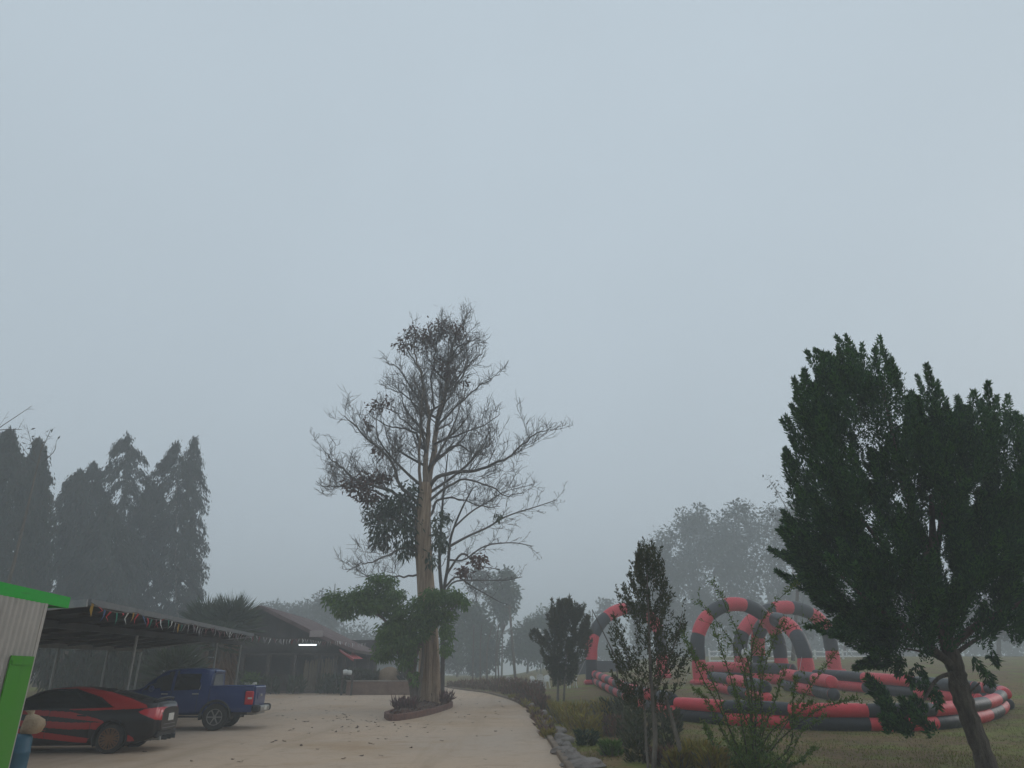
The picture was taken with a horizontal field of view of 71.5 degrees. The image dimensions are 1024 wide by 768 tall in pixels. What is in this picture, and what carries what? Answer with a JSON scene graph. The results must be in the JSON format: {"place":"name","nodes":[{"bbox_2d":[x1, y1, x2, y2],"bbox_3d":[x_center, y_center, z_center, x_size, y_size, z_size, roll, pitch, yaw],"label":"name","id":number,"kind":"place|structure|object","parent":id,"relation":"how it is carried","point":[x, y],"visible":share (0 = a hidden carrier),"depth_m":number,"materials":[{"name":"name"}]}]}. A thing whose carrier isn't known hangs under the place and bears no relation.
{"place":"outdoors","nodes":[
{"label":"outdoors","id":0,"kind":"place"},
{"bbox_2d":[27,687,563,767],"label":"driveway","id":1,"kind":"structure","parent":0,"point":[515,740],"depth_m":18.95,"materials":[{"name":"concrete"}]},
{"bbox_2d":[9,733,32,767],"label":"plastic barrel","id":2,"kind":"object","parent":1,"relation":"on","point":[21,751],"visible":0.53,"depth_m":12.04,"materials":[{"name":"plastic"}]},
{"bbox_2d":[20,710,45,733],"bbox_3d":[-8.301,5.868,12.343,0.379,0.363,0.308,0,-22,0],"label":"vase","id":3,"kind":"object","parent":2,"relation":"on","point":[32,723],"visible":1,"depth_m":12.24,"materials":[{"name":"ceramic"}]},
{"bbox_2d":[0,582,70,767],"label":"corrugated kiosk","id":4,"kind":"object","parent":1,"relation":"on","point":[23,610],"visible":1,"depth_m":10.28,"materials":[{"name":"grey metal"}]},
{"bbox_2d":[0,655,34,767],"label":"door","id":5,"kind":"structure","parent":4,"relation":"in","point":[17,677],"depth_m":10.18,"materials":[{"name":"metal"}]},
{"bbox_2d":[18,686,178,753],"bbox_3d":[-10.647,8.074,17.171,4.770,1.418,2.107,2,-23,-6],"label":"sports sedan","id":6,"kind":"object","parent":1,"relation":"on","point":[104,720],"visible":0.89,"depth_m":16.54,"materials":[{"name":"black paint"}]},
{"bbox_2d":[38,599,253,689],"bbox_3d":[-12.653,9.217,22.487,6.193,3.448,20.487,3,-23,-7],"label":"carport","id":7,"kind":"object","parent":1,"relation":"on","point":[75,624],"visible":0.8,"depth_m":21.46,"materials":[{"name":"grey metal"}]},
{"bbox_2d":[90,602,368,646],"bbox_3d":[-10.022,10.584,29.714,2.576,1.050,33.935,1,-22,-1],"label":"bunting","id":8,"kind":"object","parent":7,"relation":"hanging from","point":[105,610],"visible":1,"depth_m":21.76,"materials":[{"name":"multicoloured"}]},
{"bbox_2d":[128,668,270,730],"bbox_3d":[-10.661,10.169,23.023,5.290,1.820,2.254,2,-23,-6],"label":"pickup truck","id":9,"kind":"object","parent":1,"relation":"on","point":[210,699],"visible":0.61,"depth_m":22.37,"materials":[{"name":"blue paint"}]},
{"bbox_2d":[245,670,261,684],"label":"flower pot","id":10,"kind":"object","parent":1,"relation":"on","point":[255,679],"visible":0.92,"depth_m":40.54,"materials":[{"name":"white paint"}]},
{"bbox_2d":[262,674,283,693],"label":"dark shrub","id":11,"kind":"object","parent":1,"relation":"on","point":[274,684],"visible":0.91,"depth_m":44.07,"materials":[{"name":"green plant"}]},
{"bbox_2d":[286,672,307,693],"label":"dark shrub","id":12,"kind":"object","parent":1,"relation":"on","point":[296,686],"visible":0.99,"depth_m":44.06,"materials":[{"name":"green plant"}]},
{"bbox_2d":[315,672,335,693],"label":"dark shrub","id":13,"kind":"object","parent":1,"relation":"on","point":[324,687],"visible":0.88,"depth_m":44.08,"materials":[{"name":"green plant"}]},
{"bbox_2d":[327,673,346,693],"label":"dark shrub","id":14,"kind":"object","parent":1,"relation":"on","point":[334,687],"visible":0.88,"depth_m":44.09,"materials":[{"name":"green plant"}]},
{"bbox_2d":[346,680,410,694],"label":"brick planter","id":15,"kind":"object","parent":1,"relation":"on","point":[380,687],"visible":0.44,"depth_m":43.12,"materials":[{"name":"brown brick"}]},
{"bbox_2d":[364,667,379,679],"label":"planter shrub","id":16,"kind":"object","parent":15,"relation":"in","point":[373,675],"visible":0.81,"depth_m":44.20,"materials":[{"name":"green plant"}]},
{"bbox_2d":[378,667,398,679],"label":"earth mound","id":17,"kind":"object","parent":15,"relation":"on","point":[388,673],"visible":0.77,"depth_m":44.30,"materials":[{"name":"brown soil"}]},
{"bbox_2d":[384,700,452,720],"bbox_3d":[-3.780,13.870,30.432,1.832,0.689,10.330,-1,-22,3],"label":"planting bed","id":18,"kind":"object","parent":1,"relation":"on","point":[423,708],"visible":0.69,"depth_m":27.83,"materials":[{"name":"red brick"}]},
{"bbox_2d":[319,572,472,702],"bbox_3d":[-5.110,11.207,30.959,6.876,5.908,2.749,0,-22,0],"label":"green tree","id":19,"kind":"object","parent":18,"relation":"on","point":[400,636],"visible":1,"depth_m":30.94,"materials":[{"name":"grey plant"}]},
{"bbox_2d":[397,695,422,707],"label":"bed plant","id":20,"kind":"object","parent":18,"relation":"in","point":[408,701],"visible":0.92,"depth_m":28.32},
{"bbox_2d":[310,298,572,703],"bbox_3d":[-3.932,4.875,35.419,13.863,21.034,8.645,0,-22,0],"label":"teak tree","id":21,"kind":"object","parent":18,"relation":"on","point":[418,518],"visible":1,"depth_m":35.15,"materials":[{"name":"green plant"}]},
{"bbox_2d":[445,685,574,767],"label":"kerb","id":22,"kind":"structure","parent":1,"relation":"on","point":[559,754],"depth_m":18.06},
{"bbox_2d":[0,0,1023,674],"label":"sky","id":23,"kind":"structure","parent":0,"point":[218,218],"materials":[{"name":"grey"}]},
{"bbox_2d":[26,656,1023,767],"bbox_3d":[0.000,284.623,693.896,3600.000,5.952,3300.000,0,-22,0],"label":"lawn","id":24,"kind":"structure","parent":0,"point":[1013,666],"depth_m":20.81,"materials":[{"name":"plant"}]},
{"bbox_2d":[0,486,13,575],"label":"mast tree","id":25,"kind":"object","parent":24,"relation":"on","point":[5,555],"visible":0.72,"depth_m":55.92,"materials":[{"name":"green plant"}]},
{"bbox_2d":[0,425,43,588],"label":"mast tree","id":26,"kind":"object","parent":24,"relation":"on","point":[14,470],"visible":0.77,"depth_m":58.55,"materials":[{"name":"green plant"}]},
{"bbox_2d":[7,423,59,583],"bbox_3d":[-26.446,8.922,37.521,2.425,14.549,0.916,0,-22,0],"label":"dead treetop","id":27,"kind":"object","parent":24,"relation":"on","point":[17,546],"visible":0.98,"depth_m":38.69,"materials":[{"name":"wood"}]},
{"bbox_2d":[11,435,58,686],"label":"mast tree","id":28,"kind":"object","parent":24,"relation":"on","point":[41,564],"visible":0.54,"depth_m":60.15,"materials":[{"name":"green plant"}]},
{"bbox_2d":[47,467,96,649],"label":"mast tree","id":29,"kind":"object","parent":24,"relation":"on","point":[73,497],"visible":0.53,"depth_m":67.42,"materials":[{"name":"green plant"}]},
{"bbox_2d":[51,461,114,599],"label":"mast tree","id":30,"kind":"object","parent":24,"relation":"on","point":[98,496],"visible":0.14,"depth_m":72.41,"materials":[{"name":"green plant"}]},
{"bbox_2d":[55,499,151,655],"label":"mast tree","id":31,"kind":"object","parent":24,"relation":"on","point":[100,546],"visible":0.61,"depth_m":64.85,"materials":[{"name":"green plant"}]},
{"bbox_2d":[93,431,164,602],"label":"mast tree","id":32,"kind":"object","parent":24,"relation":"on","point":[125,446],"visible":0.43,"depth_m":73.95,"materials":[{"name":"green plant"}]},
{"bbox_2d":[124,482,181,614],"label":"mast tree","id":33,"kind":"object","parent":24,"relation":"on","point":[153,549],"visible":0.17,"depth_m":74.13,"materials":[{"name":"green plant"}]},
{"bbox_2d":[130,643,212,688],"bbox_3d":[-15.785,13.733,33.257,3.794,3.751,3.780,0,-22,0],"label":"fan palm","id":34,"kind":"object","parent":24,"relation":"on","point":[183,657],"visible":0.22,"depth_m":33.11,"materials":[{"name":"green plant"}]},
{"bbox_2d":[136,440,207,617],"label":"mast tree","id":35,"kind":"object","parent":24,"relation":"on","point":[164,467],"visible":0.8,"depth_m":73.07,"materials":[{"name":"green plant"}]},
{"bbox_2d":[167,435,211,617],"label":"mast tree","id":36,"kind":"object","parent":24,"relation":"on","point":[191,452],"visible":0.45,"depth_m":76.88,"materials":[{"name":"green plant"}]},
{"bbox_2d":[178,593,244,663],"bbox_3d":[-17.214,14.646,39.929,4.274,5.800,4.262,0,-22,0],"label":"fan palm","id":37,"kind":"object","parent":24,"relation":"on","point":[193,609],"visible":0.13,"depth_m":39.77,"materials":[{"name":"green plant"}]},
{"bbox_2d":[192,592,268,684],"bbox_3d":[-15.378,14.305,38.432,4.226,6.240,4.302,0,-22,0],"label":"fan palm","id":38,"kind":"object","parent":24,"relation":"on","point":[236,611],"visible":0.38,"depth_m":38.49,"materials":[{"name":"green plant"}]},
{"bbox_2d":[160,605,381,692],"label":"restaurant pavilion","id":39,"kind":"structure","parent":24,"relation":"on","point":[272,658],"depth_m":46.63,"materials":[{"name":"wood"}]},
{"bbox_2d":[260,598,300,612],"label":"hazy tree","id":40,"kind":"object","parent":24,"relation":"on","point":[283,607],"visible":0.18,"depth_m":147.73,"materials":[{"name":"green plant"}]},
{"bbox_2d":[291,598,318,622],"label":"hazy tree","id":41,"kind":"object","parent":24,"relation":"on","point":[303,611],"visible":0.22,"depth_m":143.20,"materials":[{"name":"green plant"}]},
{"bbox_2d":[306,587,343,634],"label":"hazy tree","id":42,"kind":"object","parent":24,"relation":"on","point":[323,618],"visible":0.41,"depth_m":132.73,"materials":[{"name":"green plant"}]},
{"bbox_2d":[195,623,490,674],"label":"tree line","id":43,"kind":"object","parent":24,"relation":"on","point":[446,671],"visible":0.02,"depth_m":190.38,"materials":[{"name":"green plant"}]},
{"bbox_2d":[341,619,388,669],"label":"hazy tree","id":44,"kind":"object","parent":24,"relation":"on","point":[356,635],"visible":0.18,"depth_m":135.65,"materials":[{"name":"green plant"}]},
{"bbox_2d":[438,564,493,676],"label":"slim tree","id":45,"kind":"object","parent":24,"relation":"on","point":[450,660],"visible":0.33,"depth_m":109.11,"materials":[{"name":"green plant"}]},
{"bbox_2d":[467,677,485,689],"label":"hedge plant","id":46,"kind":"object","parent":24,"relation":"on","point":[474,685],"visible":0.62,"depth_m":49.91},
{"bbox_2d":[454,599,503,676],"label":"slim tree","id":47,"kind":"object","parent":24,"relation":"on","point":[477,619],"visible":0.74,"depth_m":101.39,"materials":[{"name":"green plant"}]},
{"bbox_2d":[463,639,502,677],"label":"slim tree","id":48,"kind":"object","parent":24,"relation":"on","point":[491,653],"visible":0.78,"depth_m":94.95,"materials":[{"name":"green plant"}]},
{"bbox_2d":[477,676,497,690],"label":"hedge plant","id":49,"kind":"object","parent":24,"relation":"on","point":[486,683],"visible":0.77,"depth_m":47.97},
{"bbox_2d":[489,676,508,691],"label":"hedge plant","id":50,"kind":"object","parent":24,"relation":"on","point":[497,687],"visible":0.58,"depth_m":45.59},
{"bbox_2d":[431,444,567,691],"bbox_3d":[-1.150,10.179,39.453,9.071,14.027,5.900,0,-22,0],"label":"bare tree","id":51,"kind":"object","parent":24,"relation":"on","point":[443,585],"visible":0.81,"depth_m":39.22,"materials":[{"name":"brown plant"}]},
{"bbox_2d":[480,564,524,676],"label":"slim tree","id":52,"kind":"object","parent":24,"relation":"on","point":[508,593],"visible":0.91,"depth_m":106.38,"materials":[{"name":"green plant"}]},
{"bbox_2d":[498,677,522,694],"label":"hedge plant","id":53,"kind":"object","parent":24,"relation":"on","point":[504,683],"visible":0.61,"depth_m":41.97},
{"bbox_2d":[505,605,516,676],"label":"utility pole","id":54,"kind":"object","parent":24,"relation":"on","point":[512,647],"visible":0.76,"depth_m":78.89,"materials":[{"name":"grey concrete"}]},
{"bbox_2d":[509,680,530,696],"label":"hedge plant","id":55,"kind":"object","parent":24,"relation":"on","point":[514,688],"visible":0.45,"depth_m":38.96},
{"bbox_2d":[499,614,553,672],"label":"round tree","id":56,"kind":"object","parent":24,"relation":"on","point":[526,647],"visible":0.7,"depth_m":110.58,"materials":[{"name":"green plant"}]},
{"bbox_2d":[517,681,540,698],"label":"hedge plant","id":57,"kind":"object","parent":24,"relation":"on","point":[528,688],"visible":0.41,"depth_m":36.47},
{"bbox_2d":[524,687,544,703],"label":"hedge plant","id":58,"kind":"object","parent":24,"relation":"on","point":[530,696],"visible":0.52,"depth_m":33.10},
{"bbox_2d":[532,693,553,710],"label":"hedge plant","id":59,"kind":"object","parent":24,"relation":"on","point":[539,701],"visible":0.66,"depth_m":29.63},
{"bbox_2d":[539,726,557,738],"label":"edge weed","id":60,"kind":"object","parent":24,"relation":"on","point":[543,731],"visible":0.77,"depth_m":19.55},
{"bbox_2d":[522,603,578,668],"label":"round tree","id":61,"kind":"object","parent":24,"relation":"on","point":[541,612],"visible":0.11,"depth_m":144.14,"materials":[{"name":"green plant"}]},
{"bbox_2d":[546,697,569,716],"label":"grass clump","id":62,"kind":"object","parent":24,"relation":"on","point":[549,702],"visible":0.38,"depth_m":26.91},
{"bbox_2d":[528,594,592,701],"bbox_3d":[2.468,13.192,35.645,3.390,5.189,2.529,0,-22,0],"label":"conifer","id":63,"kind":"object","parent":24,"relation":"on","point":[566,612],"visible":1,"depth_m":35.43,"materials":[{"name":"green plant"}]},
{"bbox_2d":[549,701,577,723],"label":"grass clump","id":64,"kind":"object","parent":24,"relation":"on","point":[554,712],"visible":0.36,"depth_m":24.18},
{"bbox_2d":[558,700,594,730],"bbox_3d":[2.006,10.181,21.817,1.204,0.910,1.273,0,-22,0],"label":"grass clump","id":65,"kind":"object","parent":24,"relation":"on","point":[574,711],"visible":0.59,"depth_m":21.70,"materials":[{"name":"plant"}]},
{"bbox_2d":[559,757,605,767],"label":"rock","id":66,"kind":"object","parent":24,"relation":"on","point":[591,762],"visible":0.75,"depth_m":13.94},
{"bbox_2d":[573,728,600,745],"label":"verge plant","id":67,"kind":"object","parent":24,"relation":"on","point":[592,738],"visible":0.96,"depth_m":17.79,"materials":[{"name":"green plant"}]},
{"bbox_2d":[571,710,604,736],"bbox_3d":[2.161,9.572,20.015,1.044,0.734,1.017,0,-22,0],"label":"grass clump","id":68,"kind":"object","parent":24,"relation":"on","point":[590,724],"visible":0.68,"depth_m":19.94,"materials":[{"name":"plant"}]},
{"bbox_2d":[588,697,614,726],"bbox_3d":[3.030,10.668,23.131,1.131,0.917,1.146,-16,-27,33],"label":"grass clump","id":69,"kind":"object","parent":24,"relation":"on","point":[599,706],"visible":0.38,"depth_m":23.03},
{"bbox_2d":[577,661,630,674],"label":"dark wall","id":70,"kind":"structure","parent":24,"relation":"on","point":[605,666],"depth_m":64.97,"materials":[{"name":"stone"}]},
{"bbox_2d":[595,737,624,756],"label":"verge plant","id":71,"kind":"object","parent":24,"relation":"on","point":[607,746],"visible":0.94,"depth_m":15.75,"materials":[{"name":"green plant"}]},
{"bbox_2d":[597,696,626,725],"bbox_3d":[3.309,10.623,23.091,1.085,0.963,1.087,0,-22,0],"label":"weedy bush","id":72,"kind":"object","parent":24,"relation":"on","point":[608,703],"visible":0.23,"depth_m":23.00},
{"bbox_2d":[601,711,625,737],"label":"verge plant","id":73,"kind":"object","parent":24,"relation":"on","point":[606,731],"visible":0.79,"depth_m":19.82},
{"bbox_2d":[609,695,642,716],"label":"weedy bush","id":74,"kind":"object","parent":24,"relation":"on","point":[619,708],"visible":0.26,"depth_m":21.60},
{"bbox_2d":[614,715,646,747],"bbox_3d":[2.936,8.558,17.506,0.814,0.770,0.821,0,-22,0],"label":"verge plant","id":75,"kind":"object","parent":24,"relation":"on","point":[636,724],"visible":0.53,"depth_m":17.50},
{"bbox_2d":[572,603,692,686],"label":"inflatable arch","id":76,"kind":"structure","parent":24,"relation":"on","point":[604,618],"depth_m":49.18,"materials":[{"name":"red plastic"}]},
{"bbox_2d":[592,670,677,716],"bbox_3d":[5.542,15.678,36.801,0.846,1.794,24.588,0,-22,0],"label":"inflatable barrier","id":77,"kind":"object","parent":24,"relation":"on","point":[605,682],"visible":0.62,"depth_m":36.13,"materials":[{"name":"red plastic"}]},
{"bbox_2d":[619,731,652,763],"bbox_3d":[2.591,7.527,14.748,0.720,0.652,0.678,-9,-24,21],"label":"verge plant","id":78,"kind":"object","parent":24,"relation":"on","point":[635,756],"visible":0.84,"depth_m":14.65,"materials":[{"name":"plant"}]},
{"bbox_2d":[622,706,659,738],"bbox_3d":[3.473,9.150,19.210,1.080,0.907,1.111,0,-22,0],"label":"weedy bush","id":79,"kind":"object","parent":24,"relation":"on","point":[640,713],"visible":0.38,"depth_m":19.05,"materials":[{"name":"plant"}]},
{"bbox_2d":[605,536,693,767],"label":"slender conifer","id":80,"kind":"object","parent":24,"relation":"on","point":[649,560],"visible":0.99,"depth_m":14.62,"materials":[{"name":"green plant"}]},
{"bbox_2d":[629,524,689,633],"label":"tall tree","id":81,"kind":"object","parent":24,"relation":"on","point":[667,541],"visible":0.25,"depth_m":150.06,"materials":[{"name":"green plant"}]},
{"bbox_2d":[648,742,676,766],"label":"verge plant","id":82,"kind":"object","parent":24,"relation":"on","point":[659,751],"visible":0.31,"depth_m":14.15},
{"bbox_2d":[647,707,684,733],"bbox_3d":[4.499,9.773,20.713,1.109,0.812,1.061,0,-22,0],"label":"weedy bush","id":83,"kind":"object","parent":24,"relation":"on","point":[664,720],"visible":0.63,"depth_m":20.52,"materials":[{"name":"plant"}]},
{"bbox_2d":[657,731,682,748],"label":"verge plant","id":84,"kind":"object","parent":24,"relation":"on","point":[668,739],"visible":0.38,"depth_m":15.74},
{"bbox_2d":[664,694,686,767],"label":"wooden stake","id":85,"kind":"object","parent":24,"relation":"on","point":[676,735],"visible":0.87,"depth_m":13.97,"materials":[{"name":"brown wood"}]},
{"bbox_2d":[660,744,693,767],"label":"grass clump","id":86,"kind":"object","parent":24,"relation":"on","point":[672,758],"visible":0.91,"depth_m":13.66,"materials":[{"name":"plant"}]},
{"bbox_2d":[674,738,711,767],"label":"grass clump","id":87,"kind":"object","parent":24,"relation":"on","point":[690,744],"visible":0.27,"depth_m":13.92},
{"bbox_2d":[666,502,722,636],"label":"tall tree","id":88,"kind":"object","parent":24,"relation":"on","point":[693,525],"visible":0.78,"depth_m":147.43,"materials":[{"name":"green plant"}]},
{"bbox_2d":[691,744,734,767],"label":"grass clump","id":89,"kind":"object","parent":24,"relation":"on","point":[706,759],"visible":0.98,"depth_m":13.22,"materials":[{"name":"plant"}]},
{"bbox_2d":[695,498,767,655],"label":"tall tree","id":90,"kind":"object","parent":24,"relation":"on","point":[726,556],"visible":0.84,"depth_m":143.60,"materials":[{"name":"green plant"}]},
{"bbox_2d":[668,597,796,686],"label":"inflatable arch","id":91,"kind":"structure","parent":24,"relation":"on","point":[701,627],"depth_m":44.33,"materials":[{"name":"red plastic"}]},
{"bbox_2d":[707,672,771,700],"bbox_3d":[10.690,14.264,33.520,0.725,1.340,8.265,0,-22,-1],"label":"inflatable barrier","id":92,"kind":"object","parent":24,"relation":"on","point":[725,689],"visible":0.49,"depth_m":33.66,"materials":[{"name":"red plastic"}]},
{"bbox_2d":[706,662,796,683],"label":"inflatable barrier","id":93,"kind":"object","parent":24,"relation":"on","point":[774,669],"visible":0.37,"depth_m":43.25,"materials":[{"name":"red plastic"}]},
{"bbox_2d":[679,574,867,767],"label":"arching shrub","id":94,"kind":"object","parent":24,"relation":"on","point":[754,754],"visible":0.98,"depth_m":13.52,"materials":[{"name":"green plant"}]},
{"bbox_2d":[745,500,802,655],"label":"tall tree","id":95,"kind":"object","parent":24,"relation":"on","point":[772,585],"visible":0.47,"depth_m":140.90,"materials":[{"name":"green plant"}]},
{"bbox_2d":[762,475,799,660],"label":"wispy tree","id":96,"kind":"object","parent":24,"relation":"on","point":[793,654],"visible":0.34,"depth_m":69.71,"materials":[{"name":"green plant"}]},
{"bbox_2d":[541,590,1023,662],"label":"tree line","id":97,"kind":"object","parent":24,"relation":"on","point":[975,649],"visible":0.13,"depth_m":181.96,"materials":[{"name":"green plant"}]},
{"bbox_2d":[750,612,814,671],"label":"inflatable arch","id":98,"kind":"structure","parent":24,"relation":"on","point":[801,645],"depth_m":41.95,"materials":[{"name":"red plastic"}]},
{"bbox_2d":[708,650,868,661],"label":"rail fence","id":99,"kind":"object","parent":24,"relation":"on","point":[814,656],"visible":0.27,"depth_m":69.09,"materials":[{"name":"white"}]},
{"bbox_2d":[727,601,871,672],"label":"inflatable arch","id":100,"kind":"structure","parent":24,"relation":"on","point":[782,607],"depth_m":49.29,"materials":[{"name":"red plastic"}]},
{"bbox_2d":[775,500,830,640],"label":"tall tree","id":101,"kind":"object","parent":24,"relation":"on","point":[805,598],"visible":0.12,"depth_m":130.35,"materials":[{"name":"green plant"}]},
{"bbox_2d":[779,669,839,700],"bbox_3d":[14.423,14.616,34.696,0.655,1.394,6.943,-1,-22,2],"label":"inflatable barrier","id":102,"kind":"object","parent":24,"relation":"on","point":[825,685],"visible":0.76,"depth_m":33.09,"materials":[{"name":"red plastic"}]},
{"bbox_2d":[673,690,1009,731],"bbox_3d":[12.638,10.674,23.381,13.401,1.036,5.433,4,-23,-10],"label":"inflatable barrier","id":103,"kind":"object","parent":24,"relation":"on","point":[995,705],"visible":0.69,"depth_m":21.46,"materials":[{"name":"red plastic"}]},
{"bbox_2d":[766,333,1023,767],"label":"juniper tree","id":104,"kind":"object","parent":24,"relation":"on","point":[936,444],"visible":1,"depth_m":14.31,"materials":[{"name":"green plant"}]},
{"bbox_2d":[812,670,982,700],"bbox_3d":[17.817,14.300,33.761,0.868,1.474,11.363,4,-23,-10],"label":"inflatable barrier","id":105,"kind":"object","parent":24,"relation":"on","point":[849,681],"visible":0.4,"depth_m":33.54,"materials":[{"name":"red plastic"}]},
{"bbox_2d":[966,588,1020,655],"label":"tall tree","id":106,"kind":"object","parent":24,"relation":"on","point":[998,644],"visible":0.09,"depth_m":99.18,"materials":[{"name":"green plant"}]},
{"bbox_2d":[978,682,1014,709],"bbox_3d":[19.567,12.668,28.993,0.847,0.998,4.257,-5,-23,12],"label":"inflatable barrier","id":107,"kind":"object","parent":24,"relation":"on","point":[985,690],"visible":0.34,"depth_m":28.50,"materials":[{"name":"red plastic"}]},
{"bbox_2d":[592,609,620,697],"bbox_3d":[3.315,9.833,24.917,1.097,3.653,0.112,11,-25,-25],"label":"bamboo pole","id":108,"kind":"object","parent":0,"point":[607,641],"visible":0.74,"depth_m":25.23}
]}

